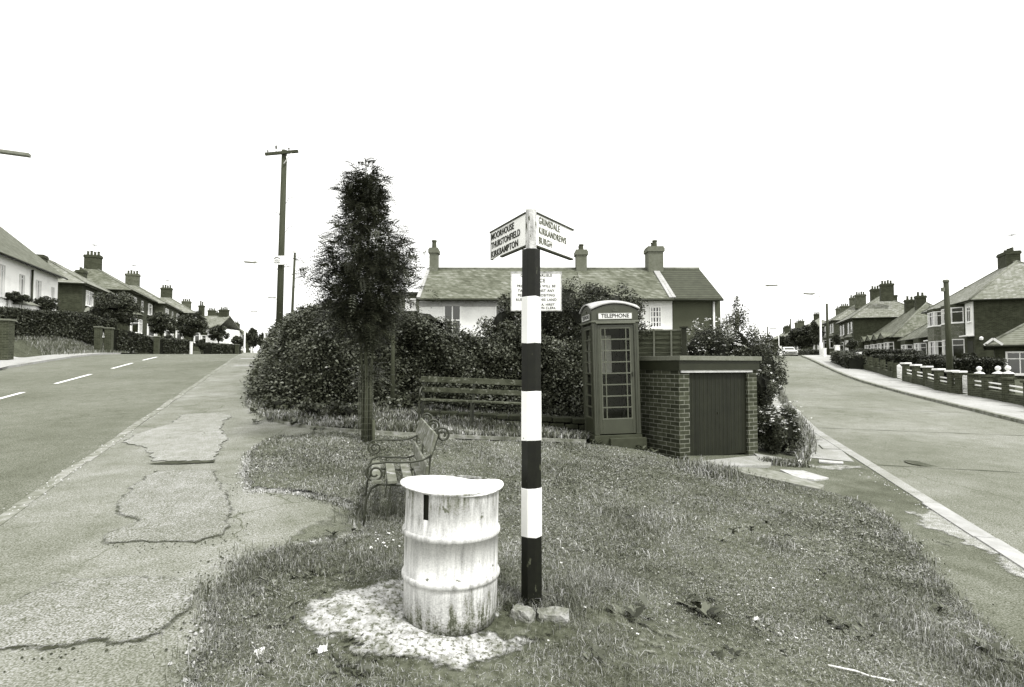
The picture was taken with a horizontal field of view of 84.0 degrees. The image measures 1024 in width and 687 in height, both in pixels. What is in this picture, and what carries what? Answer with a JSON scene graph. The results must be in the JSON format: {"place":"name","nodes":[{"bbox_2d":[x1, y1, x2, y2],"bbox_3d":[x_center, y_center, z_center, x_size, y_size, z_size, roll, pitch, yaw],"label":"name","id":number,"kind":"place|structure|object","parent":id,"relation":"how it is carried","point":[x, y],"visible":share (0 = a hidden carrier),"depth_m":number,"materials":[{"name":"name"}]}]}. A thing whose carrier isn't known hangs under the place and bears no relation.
{"place":"outdoors","nodes":[
{"label":"outdoors","id":0,"kind":"place"},
{"bbox_2d":[0,354,238,514],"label":"road","id":1,"kind":"structure","parent":0,"point":[49,429],"depth_m":12.79,"materials":[{"name":"asphalt"}]},
{"bbox_2d":[0,353,453,686],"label":"pavement","id":2,"kind":"structure","parent":0,"point":[62,530],"depth_m":4.58,"materials":[{"name":"asphalt"}]},
{"bbox_2d":[0,576,196,650],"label":"gravelly pavement patch edge","id":3,"kind":"object","parent":2,"relation":"on","point":[46,647],"visible":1,"depth_m":3.07,"materials":[{"name":"asphalt"}]},
{"bbox_2d":[0,576,200,648],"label":"gravelly pavement patch","id":4,"kind":"object","parent":3,"relation":"on","point":[70,610],"visible":0.98,"depth_m":3.41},
{"bbox_2d":[103,471,231,542],"bbox_3d":[-3.304,1.529,5.567,0.996,0.177,2.768,1,-3,-30],"label":"gravelly pavement patch edge","id":5,"kind":"object","parent":2,"relation":"on","point":[129,516],"visible":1,"depth_m":4.62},
{"bbox_2d":[104,469,231,542],"bbox_3d":[-3.306,1.524,5.576,0.996,0.177,2.768,1,-3,-30],"label":"gravelly pavement patch","id":6,"kind":"object","parent":5,"relation":"on","point":[173,505],"visible":1,"depth_m":5.32,"materials":[{"name":"asphalt"}]},
{"bbox_2d":[124,413,230,460],"bbox_3d":[-5.150,1.390,8.862,1.443,0.295,4.337,1,-2,-23],"label":"worn pavement patch","id":7,"kind":"object","parent":2,"relation":"on","point":[191,437],"visible":1,"depth_m":8.47,"materials":[{"name":"concrete"}]},
{"bbox_2d":[244,261,267,337],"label":"street lamp","id":8,"kind":"object","parent":2,"relation":"on","point":[265,309],"visible":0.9,"depth_m":41.09,"materials":[{"name":"concrete"}]},
{"bbox_2d":[203,508,354,600],"bbox_3d":[-1.688,1.617,4.165,0.640,0.188,2.847,0,-2,6],"label":"dark pavement patch","id":9,"kind":"object","parent":2,"relation":"on","point":[321,529],"visible":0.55,"depth_m":4.90,"materials":[{"name":"asphalt"}]},
{"bbox_2d":[265,145,298,330],"bbox_3d":[-9.382,-3.455,23.118,1.350,9.259,0.359,0,-2,0],"label":"telegraph pole","id":10,"kind":"object","parent":2,"relation":"on","point":[278,260],"visible":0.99,"depth_m":23.11,"materials":[{"name":"grey wood"}]},
{"bbox_2d":[2,393,991,686],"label":"pale grit","id":11,"kind":"object","parent":2,"relation":"on","point":[216,581],"visible":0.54,"depth_m":5.63,"materials":[{"name":"gravel"}]},
{"bbox_2d":[4,483,1004,686],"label":"dark grit","id":12,"kind":"object","parent":2,"relation":"on","point":[72,648],"visible":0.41,"depth_m":3.30,"materials":[{"name":"gravel"}]},
{"bbox_2d":[271,417,582,438],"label":"soil bed","id":13,"kind":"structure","parent":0,"point":[404,431],"depth_m":9.57,"materials":[{"name":"soil"}]},
{"bbox_2d":[257,395,298,410],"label":"weed clump","id":14,"kind":"object","parent":13,"relation":"on","point":[283,403],"visible":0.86,"depth_m":11.01,"materials":[{"name":"grey plant"}]},
{"bbox_2d":[294,397,325,417],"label":"weed clump","id":15,"kind":"object","parent":13,"relation":"on","point":[308,407],"visible":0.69,"depth_m":10.13,"materials":[{"name":"grey plant"}]},
{"bbox_2d":[326,400,359,416],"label":"weed clump","id":16,"kind":"object","parent":13,"relation":"on","point":[338,407],"visible":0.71,"depth_m":10.03,"materials":[{"name":"grey plant"}]},
{"bbox_2d":[390,312,394,399],"bbox_3d":[-2.366,0.510,11.289,0.110,2.335,0.105,0,-2,0],"label":"hedge post","id":17,"kind":"object","parent":13,"relation":"on","point":[392,390],"visible":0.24,"depth_m":11.26,"materials":[{"name":"grey wood"}]},
{"bbox_2d":[375,397,415,410],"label":"weed clump","id":18,"kind":"object","parent":13,"relation":"on","point":[397,404],"visible":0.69,"depth_m":11.16,"materials":[{"name":"plant"}]},
{"bbox_2d":[240,295,583,416],"bbox_3d":[-5.154,0.211,20.841,8.251,4.178,21.993,1,-2,-23],"label":"tall hedge","id":19,"kind":"object","parent":13,"relation":"on","point":[298,358],"visible":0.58,"depth_m":12.29,"materials":[{"name":"black plant"}]},
{"bbox_2d":[248,405,585,442],"bbox_3d":[-2.239,1.491,10.053,6.925,0.593,1.950,0,-2,12],"label":"bed edging","id":20,"kind":"object","parent":13,"relation":"on","point":[451,435],"visible":0.62,"depth_m":9.59,"materials":[{"name":"stone"}]},
{"bbox_2d":[247,393,589,439],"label":"grass strip","id":21,"kind":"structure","parent":13,"relation":"on","point":[395,422],"depth_m":10.25,"materials":[{"name":"plant"}]},
{"bbox_2d":[449,429,519,434],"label":"bench plinth","id":22,"kind":"structure","parent":13,"relation":"on","point":[475,431],"depth_m":9.86,"materials":[{"name":"concrete"}]},
{"bbox_2d":[417,376,521,427],"bbox_3d":[-0.694,1.124,10.346,2.040,0.985,0.447,2,-2,1],"label":"slatted bench","id":23,"kind":"object","parent":22,"relation":"on","point":[473,391],"visible":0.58,"depth_m":10.51,"materials":[{"name":"wood"}]},
{"bbox_2d":[0,0,1023,352],"label":"sky","id":24,"kind":"structure","parent":0,"point":[835,150],"materials":[{"name":"white"}]},
{"bbox_2d":[14,340,1023,458],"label":"ground","id":25,"kind":"structure","parent":0,"point":[21,350],"depth_m":29.96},
{"bbox_2d":[0,319,16,359],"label":"brick pillar","id":26,"kind":"structure","parent":25,"relation":"on","point":[7,329],"depth_m":25.85,"materials":[{"name":"brick"}]},
{"bbox_2d":[0,226,67,310],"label":"white house","id":27,"kind":"structure","parent":25,"relation":"on","point":[24,269],"depth_m":39.06,"materials":[{"name":"paint"}]},
{"bbox_2d":[33,296,59,310],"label":"front garden shrub","id":28,"kind":"object","parent":25,"relation":"on","point":[46,303],"visible":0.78,"depth_m":38.99,"materials":[{"name":"grey plant"}]},
{"bbox_2d":[0,306,100,345],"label":"clipped hedge","id":29,"kind":"object","parent":25,"relation":"on","point":[77,326],"visible":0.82,"depth_m":36.26,"materials":[{"name":"black plant"}]},
{"bbox_2d":[0,353,120,369],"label":"kerb","id":30,"kind":"structure","parent":25,"relation":"on","point":[36,362],"depth_m":26.55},
{"bbox_2d":[14,334,137,354],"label":"bank grass","id":31,"kind":"structure","parent":25,"relation":"on","point":[84,349],"depth_m":34.15,"materials":[{"name":"plant"}]},
{"bbox_2d":[36,254,116,340],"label":"brick house","id":32,"kind":"structure","parent":25,"relation":"on","point":[77,289],"depth_m":50.33,"materials":[{"name":"brick"}]},
{"bbox_2d":[104,327,114,352],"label":"brick pillar","id":33,"kind":"structure","parent":25,"relation":"on","point":[108,338],"depth_m":38.86,"materials":[{"name":"brick"}]},
{"bbox_2d":[84,291,143,328],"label":"garden tree","id":34,"kind":"object","parent":25,"relation":"on","point":[123,306],"visible":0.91,"depth_m":45.51,"materials":[{"name":"grey plant"}]},
{"bbox_2d":[73,244,157,336],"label":"brick house","id":35,"kind":"structure","parent":25,"relation":"on","point":[97,274],"depth_m":62.14,"materials":[{"name":"tile"}]},
{"bbox_2d":[0,353,243,525],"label":"kerb","id":36,"kind":"structure","parent":25,"relation":"on","point":[5,516],"depth_m":6.99,"materials":[{"name":"concrete"}]},
{"bbox_2d":[113,328,153,352],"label":"clipped hedge","id":37,"kind":"object","parent":25,"relation":"on","point":[129,341],"visible":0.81,"depth_m":46.77,"materials":[{"name":"grey plant"}]},
{"bbox_2d":[125,265,183,338],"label":"brick house","id":38,"kind":"structure","parent":25,"relation":"on","point":[133,281],"depth_m":74.22,"materials":[{"name":"brick"}]},
{"bbox_2d":[145,312,177,337],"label":"garden tree","id":39,"kind":"object","parent":25,"relation":"on","point":[161,325],"visible":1,"depth_m":55.55,"materials":[{"name":"black plant"}]},
{"bbox_2d":[152,337,192,353],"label":"clipped hedge","id":40,"kind":"object","parent":25,"relation":"on","point":[174,346],"visible":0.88,"depth_m":50.73,"materials":[{"name":"grey plant"}]},
{"bbox_2d":[160,280,207,351],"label":"brick house","id":41,"kind":"structure","parent":25,"relation":"on","point":[166,294],"depth_m":87.72,"materials":[{"name":"brick"}]},
{"bbox_2d":[175,310,208,341],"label":"garden tree","id":42,"kind":"object","parent":25,"relation":"on","point":[192,326],"visible":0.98,"depth_m":59.64,"materials":[{"name":"black plant"}]},
{"bbox_2d":[207,324,229,343],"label":"garden tree","id":43,"kind":"object","parent":25,"relation":"on","point":[218,331],"visible":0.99,"depth_m":69.61,"materials":[{"name":"grey plant"}]},
{"bbox_2d":[198,301,240,343],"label":"white gabled house","id":44,"kind":"structure","parent":25,"relation":"on","point":[224,318],"depth_m":103.92,"materials":[{"name":"paint"}]},
{"bbox_2d":[203,342,241,353],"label":"clipped hedge","id":45,"kind":"object","parent":25,"relation":"on","point":[217,348],"visible":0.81,"depth_m":68.30,"materials":[{"name":"grey plant"}]},
{"bbox_2d":[475,293,521,337],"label":"garden shrub","id":46,"kind":"object","parent":25,"relation":"on","point":[507,314],"visible":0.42,"depth_m":13.72,"materials":[{"name":"black plant"}]},
{"bbox_2d":[417,240,582,336],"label":"cottage","id":47,"kind":"structure","parent":25,"relation":"on","point":[468,296],"depth_m":27.68,"materials":[{"name":"stone"}]},
{"bbox_2d":[443,306,460,336],"bbox_3d":[-2.836,-1.079,27.003,0.950,1.720,0.120,0,-2,0],"label":"window","id":48,"kind":"structure","parent":47,"relation":"in","point":[453,312],"depth_m":27.05,"materials":[{"name":"grey glass"}]},
{"bbox_2d":[416,409,584,431],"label":"stone wall","id":49,"kind":"structure","parent":25,"relation":"on","point":[566,421],"depth_m":11.01,"materials":[{"name":"stone"}]},
{"bbox_2d":[412,377,583,416],"bbox_3d":[0.102,1.129,11.585,4.256,0.892,0.949,0,-2,0],"label":"ivy","id":50,"kind":"object","parent":49,"relation":"on","point":[459,395],"visible":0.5,"depth_m":11.56,"materials":[{"name":"plant"}]},
{"bbox_2d":[541,276,593,342],"bbox_3d":[1.184,0.014,14.168,1.972,3.470,1.204,0,-2,0],"label":"garden shrub","id":51,"kind":"object","parent":25,"relation":"on","point":[550,320],"visible":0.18,"depth_m":13.93,"materials":[{"name":"black plant"}]},
{"bbox_2d":[554,282,653,346],"bbox_3d":[2.151,0.186,13.639,2.279,3.374,1.619,0,-2,-12],"label":"dark shrub","id":52,"kind":"object","parent":25,"relation":"on","point":[574,317],"visible":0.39,"depth_m":13.48,"materials":[{"name":"black plant"}]},
{"bbox_2d":[579,300,646,450],"bbox_3d":[1.866,0.636,10.671,0.953,2.891,0.993,-1,-2,-6],"label":"telephone box","id":53,"kind":"object","parent":25,"relation":"on","point":[611,378],"visible":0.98,"depth_m":10.33,"materials":[{"name":"paint"}]},
{"bbox_2d":[597,324,635,433],"bbox_3d":[1.891,0.642,10.286,0.666,1.970,0.075,-1,-2,-6],"label":"door","id":54,"kind":"structure","parent":53,"relation":"in","point":[607,425],"depth_m":10.28,"materials":[{"name":"paint"}]},
{"bbox_2d":[574,244,675,329],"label":"cottage","id":55,"kind":"structure","parent":25,"relation":"on","point":[645,284],"depth_m":28.25,"materials":[{"name":"stone"}]},
{"bbox_2d":[649,306,662,328],"bbox_3d":[6.836,-1.228,27.009,0.658,1.081,0.120,0,-2,0],"label":"window","id":56,"kind":"structure","parent":55,"relation":"in","point":[655,311],"depth_m":27.03,"materials":[{"name":"white glass"}]},
{"bbox_2d":[638,326,688,356],"bbox_3d":[3.045,0.901,13.333,2.111,2.547,0.190,-1,-2,21],"label":"lap fence","id":57,"kind":"object","parent":25,"relation":"on","point":[670,342],"visible":0.2,"depth_m":13.17,"materials":[{"name":"wood"}]},
{"bbox_2d":[643,240,723,349],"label":"tiled house","id":58,"kind":"structure","parent":25,"relation":"on","point":[697,294],"depth_m":27.21,"materials":[{"name":"tile"}]},
{"bbox_2d":[639,356,761,459],"bbox_3d":[3.381,1.284,11.041,2.000,2.050,1.875,1,-3,-26],"label":"brick kiosk","id":59,"kind":"object","parent":25,"relation":"on","point":[698,405],"visible":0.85,"depth_m":10.30,"materials":[{"name":"grey brick"}]},
{"bbox_2d":[689,372,746,455],"bbox_3d":[3.722,1.274,10.335,1.421,1.495,0.062,1,-3,-26],"label":"door","id":60,"kind":"structure","parent":59,"relation":"in","point":[717,399],"depth_m":10.32,"materials":[{"name":"grey wood"}]},
{"bbox_2d":[787,324,825,348],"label":"garden tree","id":61,"kind":"object","parent":25,"relation":"on","point":[801,337],"visible":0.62,"depth_m":87.50,"materials":[{"name":"black plant"}]},
{"bbox_2d":[822,291,866,355],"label":"brick house","id":62,"kind":"structure","parent":25,"relation":"on","point":[857,300],"depth_m":93.13,"materials":[{"name":"brick"}]},
{"bbox_2d":[829,349,866,368],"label":"garden hedge","id":63,"kind":"object","parent":25,"relation":"on","point":[850,359],"visible":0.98,"depth_m":34.93,"materials":[{"name":"grey plant"}]},
{"bbox_2d":[773,402,939,503],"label":"kerb","id":64,"kind":"structure","parent":25,"relation":"on","point":[909,489],"depth_m":9.82,"materials":[{"name":"concrete"}]},
{"bbox_2d":[836,280,903,350],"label":"brick house","id":65,"kind":"structure","parent":25,"relation":"on","point":[882,308],"depth_m":76.00,"materials":[{"name":"brick"}]},
{"bbox_2d":[850,348,927,356],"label":"garden hedge","id":66,"kind":"object","parent":25,"relation":"on","point":[867,352],"visible":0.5,"depth_m":42.20,"materials":[{"name":"black plant"}]},
{"bbox_2d":[859,292,931,349],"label":"bungalow","id":67,"kind":"object","parent":25,"relation":"on","point":[911,318],"visible":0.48,"depth_m":66.08,"materials":[{"name":"tile"}]},
{"bbox_2d":[798,355,1023,423],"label":"kerb","id":68,"kind":"structure","parent":25,"relation":"on","point":[1003,416],"depth_m":21.44,"materials":[{"name":"concrete"}]},
{"bbox_2d":[870,352,955,372],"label":"garden hedge","id":69,"kind":"object","parent":25,"relation":"on","point":[903,358],"visible":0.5,"depth_m":33.26,"materials":[{"name":"black plant"}]},
{"bbox_2d":[896,287,964,354],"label":"bungalow","id":70,"kind":"object","parent":25,"relation":"on","point":[914,339],"visible":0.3,"depth_m":57.72,"materials":[{"name":"tile"}]},
{"bbox_2d":[941,279,952,375],"bbox_3d":[19.167,-0.250,25.029,0.399,5.136,0.264,0,-2,0],"label":"telegraph pole","id":71,"kind":"object","parent":25,"relation":"on","point":[948,336],"visible":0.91,"depth_m":24.98,"materials":[{"name":"grey wood"}]},
{"bbox_2d":[917,356,1007,382],"bbox_3d":[22.204,1.367,28.189,1.528,1.529,3.754,2,-3,-40],"label":"garden hedge","id":72,"kind":"object","parent":25,"relation":"on","point":[988,365],"visible":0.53,"depth_m":27.55,"materials":[{"name":"black plant"}]},
{"bbox_2d":[921,233,1023,359],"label":"brick house","id":73,"kind":"structure","parent":25,"relation":"on","point":[984,309],"depth_m":44.99,"materials":[{"name":"brick"}]},
{"bbox_2d":[927,308,941,354],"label":"bay window","id":74,"kind":"structure","parent":73,"relation":"in","point":[933,315],"depth_m":50.17,"materials":[{"name":"brick"}]},
{"bbox_2d":[940,304,964,359],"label":"bay window","id":75,"kind":"structure","parent":73,"relation":"in","point":[957,312],"depth_m":46.53,"materials":[{"name":"brick"}]},
{"bbox_2d":[922,503,1023,568],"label":"kerb","id":76,"kind":"structure","parent":25,"relation":"on","point":[1009,552],"depth_m":6.60,"materials":[{"name":"concrete"}]},
{"bbox_2d":[983,323,1023,378],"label":"bungalow","id":77,"kind":"object","parent":25,"relation":"on","point":[1009,346],"visible":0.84,"depth_m":31.57,"materials":[{"name":"brick"}]},
{"bbox_2d":[1005,351,1023,375],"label":"window","id":78,"kind":"structure","parent":77,"relation":"in","point":[1015,359],"depth_m":31.39,"materials":[{"name":"white glass"}]},
{"bbox_2d":[136,402,1023,686],"bbox_3d":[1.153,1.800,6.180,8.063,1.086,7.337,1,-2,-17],"label":"grass triangle ground","id":79,"kind":"structure","parent":0,"point":[419,665],"depth_m":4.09,"materials":[{"name":"plant"}]},
{"bbox_2d":[275,156,441,442],"bbox_3d":[-2.184,-0.519,8.557,2.253,4.406,2.190,0,-2,0],"label":"rowan tree","id":80,"kind":"object","parent":79,"relation":"on","point":[367,301],"visible":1,"depth_m":8.22,"materials":[{"name":"black plant"}]},
{"bbox_2d":[358,365,374,443],"bbox_3d":[-2.147,0.996,8.359,0.220,1.360,0.224,1,-3,-32],"label":"tree guard","id":81,"kind":"object","parent":79,"relation":"on","point":[372,429],"visible":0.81,"depth_m":8.31,"materials":[{"name":"metal"}]},
{"bbox_2d":[363,413,449,525],"bbox_3d":[-1.144,1.276,5.955,0.776,0.957,1.740,1,-2,-14],"label":"scroll bench","id":82,"kind":"object","parent":79,"relation":"on","point":[428,435],"visible":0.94,"depth_m":5.56,"materials":[{"name":"wood"}]},
{"bbox_2d":[303,577,528,669],"bbox_3d":[-0.546,1.656,3.433,1.496,0.187,1.075,0,-2,0],"label":"lime patch","id":83,"kind":"object","parent":79,"relation":"on","point":[386,602],"visible":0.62,"depth_m":3.25,"materials":[{"name":"gravel"}]},
{"bbox_2d":[400,475,503,636],"bbox_3d":[-0.380,1.266,3.534,0.645,0.823,0.606,1,-2,0],"label":"steel drum","id":84,"kind":"object","parent":83,"relation":"on","point":[450,571],"visible":0.99,"depth_m":3.29,"materials":[{"name":"white paint"}]},
{"bbox_2d":[402,615,562,641],"bbox_3d":[-0.127,1.683,3.416,1.077,0.132,0.410,0,-2,0],"label":"dirt patch","id":85,"kind":"object","parent":79,"relation":"on","point":[548,627],"visible":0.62,"depth_m":3.43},
{"bbox_2d":[510,604,535,622],"bbox_3d":[0.067,1.712,3.576,0.136,0.092,0.105,-2,-7,29],"label":"broken concrete","id":86,"kind":"object","parent":79,"relation":"on","point":[523,614],"visible":0.74,"depth_m":3.54,"materials":[{"name":"concrete"}]},
{"bbox_2d":[489,207,573,609],"bbox_3d":[0.149,0.502,4.058,0.648,2.844,0.646,0,-2,0],"label":"signpost","id":87,"kind":"object","parent":79,"relation":"on","point":[530,229],"visible":0.98,"depth_m":3.77,"materials":[{"name":"metal"}]},
{"bbox_2d":[511,272,561,310],"bbox_3d":[0.398,0.469,9.328,0.838,3.298,0.122,0,-2,0],"label":"notice board","id":88,"kind":"object","parent":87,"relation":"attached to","point":[551,290],"visible":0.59,"depth_m":9.33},
{"bbox_2d":[537,606,568,625],"bbox_3d":[0.261,1.738,3.602,0.200,0.092,0.120,-3,1,6],"label":"broken concrete","id":89,"kind":"object","parent":79,"relation":"on","point":[548,613],"visible":0.73,"depth_m":3.56,"materials":[{"name":"concrete"}]},
{"bbox_2d":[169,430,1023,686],"bbox_3d":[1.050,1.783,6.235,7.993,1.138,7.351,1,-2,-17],"label":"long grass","id":90,"kind":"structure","parent":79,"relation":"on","point":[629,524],"depth_m":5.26,"materials":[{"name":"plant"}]},
{"bbox_2d":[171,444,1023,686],"bbox_3d":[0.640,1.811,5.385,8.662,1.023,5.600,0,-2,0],"label":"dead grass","id":91,"kind":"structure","parent":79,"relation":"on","point":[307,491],"depth_m":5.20,"materials":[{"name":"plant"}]},
{"bbox_2d":[240,407,1014,683],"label":"weeds","id":92,"kind":"object","parent":79,"relation":"on","point":[703,607],"visible":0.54,"depth_m":3.98,"materials":[{"name":"grey plant"}]},
{"bbox_2d":[771,395,853,461],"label":"flagstone pavement","id":93,"kind":"structure","parent":0,"point":[831,451],"depth_m":11.60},
{"bbox_2d":[688,444,1023,660],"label":"pavement","id":94,"kind":"structure","parent":0,"point":[986,577],"depth_m":6.10,"materials":[{"name":"asphalt"}]},
{"bbox_2d":[681,317,742,355],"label":"flowering shrub","id":95,"kind":"object","parent":94,"relation":"on","point":[710,342],"visible":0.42,"depth_m":13.33,"materials":[{"name":"grey plant"}]},
{"bbox_2d":[690,455,771,467],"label":"concrete slab","id":96,"kind":"structure","parent":94,"relation":"on","point":[753,461],"depth_m":9.65,"materials":[{"name":"concrete"}]},
{"bbox_2d":[714,304,773,364],"bbox_3d":[5.653,0.583,14.145,1.715,3.191,1.406,0,-2,0],"label":"garden shrub","id":97,"kind":"object","parent":94,"relation":"on","point":[744,349],"visible":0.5,"depth_m":14.05,"materials":[{"name":"grey plant"}]},
{"bbox_2d":[695,467,823,489],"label":"concrete slab","id":98,"kind":"structure","parent":94,"relation":"on","point":[782,477],"depth_m":8.80,"materials":[{"name":"concrete"}]},
{"bbox_2d":[748,331,788,405],"bbox_3d":[6.484,0.948,14.747,1.305,2.576,1.430,0,-2,0],"label":"garden shrub","id":99,"kind":"object","parent":94,"relation":"on","point":[774,364],"visible":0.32,"depth_m":14.50,"materials":[{"name":"grey plant"}]},
{"bbox_2d":[757,364,781,413],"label":"garden shrub","id":100,"kind":"object","parent":94,"relation":"on","point":[767,388],"visible":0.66,"depth_m":12.71,"materials":[{"name":"grey plant"}]},
{"bbox_2d":[757,394,811,453],"bbox_3d":[5.212,1.614,11.188,1.164,1.255,1.048,0,-2,0],"label":"achillea bush","id":101,"kind":"object","parent":94,"relation":"on","point":[778,431],"visible":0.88,"depth_m":11.01,"materials":[{"name":"grey plant"}]},
{"bbox_2d":[757,389,824,467],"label":"verge grass","id":102,"kind":"structure","parent":94,"relation":"on","point":[806,452],"depth_m":11.33,"materials":[{"name":"plant"}]},
{"bbox_2d":[780,469,828,480],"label":"concrete slab","id":103,"kind":"structure","parent":94,"relation":"on","point":[806,475],"depth_m":9.24,"materials":[{"name":"concrete"}]},
{"bbox_2d":[906,510,1023,577],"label":"sandy pavement patch","id":104,"kind":"object","parent":94,"relation":"on","point":[933,520],"visible":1,"depth_m":6.69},
{"bbox_2d":[772,356,1023,553],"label":"road","id":105,"kind":"structure","parent":0,"point":[991,502],"depth_m":13.27,"materials":[{"name":"asphalt"}]},
{"bbox_2d":[804,355,1023,418],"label":"pavement","id":106,"kind":"structure","parent":0,"point":[1006,408],"depth_m":23.70,"materials":[{"name":"concrete"}]},
{"bbox_2d":[861,355,898,378],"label":"garden wall","id":107,"kind":"structure","parent":106,"relation":"on","point":[873,365],"depth_m":32.00,"materials":[{"name":"brick"}]},
{"bbox_2d":[900,363,967,393],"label":"garden wall","id":108,"kind":"structure","parent":106,"relation":"on","point":[954,384],"depth_m":24.67,"materials":[{"name":"brick"}]},
{"bbox_2d":[964,373,1023,405],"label":"garden wall","id":109,"kind":"structure","parent":106,"relation":"on","point":[1006,393],"depth_m":21.12,"materials":[{"name":"brick"}]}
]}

